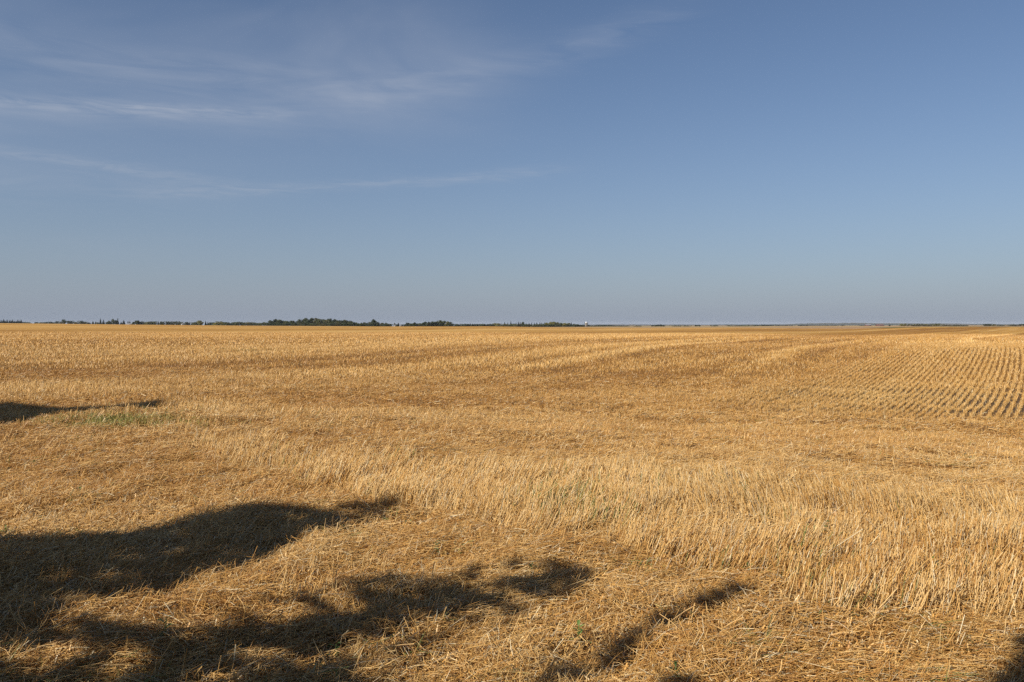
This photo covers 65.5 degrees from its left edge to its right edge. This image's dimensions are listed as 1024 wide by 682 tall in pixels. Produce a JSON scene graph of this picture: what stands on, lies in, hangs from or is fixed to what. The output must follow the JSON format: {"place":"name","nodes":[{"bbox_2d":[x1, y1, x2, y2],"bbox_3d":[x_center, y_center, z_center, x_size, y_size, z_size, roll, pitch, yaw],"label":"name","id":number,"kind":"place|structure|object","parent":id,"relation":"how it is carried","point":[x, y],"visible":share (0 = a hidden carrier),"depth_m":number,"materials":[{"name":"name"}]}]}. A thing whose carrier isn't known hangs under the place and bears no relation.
{"place":"outdoors","nodes":[
{"label":"outdoors","id":0,"kind":"place"},
{"bbox_2d":[0,323,1023,681],"bbox_3d":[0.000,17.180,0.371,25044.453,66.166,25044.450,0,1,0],"label":"ground","id":1,"kind":"structure","parent":0,"point":[724,329],"depth_m":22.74,"materials":[{"name":"yellow plant"}]},
{"bbox_2d":[11,409,250,429],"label":"green grass","id":2,"kind":"structure","parent":1,"relation":"on","point":[119,421],"depth_m":13.86,"materials":[{"name":"green plant"}]},
{"bbox_2d":[146,321,155,324],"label":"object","id":3,"kind":"object","parent":1,"relation":"on","point":[151,323],"visible":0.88,"depth_m":1371.33,"materials":[{"name":"white"}]},
{"bbox_2d":[158,615,172,638],"bbox_3d":[-1.811,1.510,4.172,0.077,0.136,0.100,-1,1,-32],"label":"weed","id":4,"kind":"object","parent":1,"relation":"on","point":[165,625],"visible":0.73,"depth_m":4.18,"materials":[{"name":"green plant"}]},
{"bbox_2d":[234,322,243,325],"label":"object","id":5,"kind":"object","parent":1,"relation":"on","point":[237,324],"visible":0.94,"depth_m":1262.06,"materials":[{"name":"white"}]},
{"bbox_2d":[316,322,325,325],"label":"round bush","id":6,"kind":"object","parent":1,"relation":"on","point":[320,324],"visible":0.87,"depth_m":1096.06,"materials":[{"name":"green plant"}]},
{"bbox_2d":[329,642,340,656],"bbox_3d":[-0.895,1.585,4.088,0.066,0.093,0.083,1,1,33],"label":"weed","id":7,"kind":"object","parent":1,"relation":"on","point":[335,648],"visible":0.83,"depth_m":4.08,"materials":[{"name":"green plant"}]},
{"bbox_2d":[0,399,1023,681],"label":"standing stubble","id":8,"kind":"object","parent":1,"relation":"on","point":[886,501],"visible":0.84,"depth_m":6.86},
{"bbox_2d":[0,331,1023,447],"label":"field stubble","id":9,"kind":"object","parent":1,"relation":"on","point":[224,350],"visible":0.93,"depth_m":38.61,"materials":[{"name":"yellow plant"}]},
{"bbox_2d":[572,620,591,642],"bbox_3d":[0.368,1.575,4.290,0.104,0.126,0.084,-1,1,-30],"label":"weed","id":10,"kind":"object","parent":1,"relation":"on","point":[578,630],"visible":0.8,"depth_m":4.29,"materials":[{"name":"green plant"}]},
{"bbox_2d":[669,661,679,675],"bbox_3d":[0.785,1.590,3.841,0.070,0.105,0.078,1,1,31],"label":"weed","id":11,"kind":"object","parent":1,"relation":"on","point":[675,663],"visible":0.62,"depth_m":3.84,"materials":[{"name":"green plant"}]},
{"bbox_2d":[691,341,1023,424],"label":"stubble rows","id":12,"kind":"object","parent":1,"relation":"on","point":[831,404],"visible":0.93,"depth_m":28.67,"materials":[{"name":"plant"}]},
{"bbox_2d":[0,0,1023,325],"label":"sky","id":13,"kind":"structure","parent":0,"point":[593,162],"materials":[{"name":"blue"}]},
{"bbox_2d":[584,323,1018,325],"bbox_3d":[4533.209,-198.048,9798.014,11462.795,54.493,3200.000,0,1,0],"label":"hills","id":14,"kind":"structure","parent":0,"point":[808,324],"depth_m":9197.91,"materials":[{"name":"brown"}]}
]}

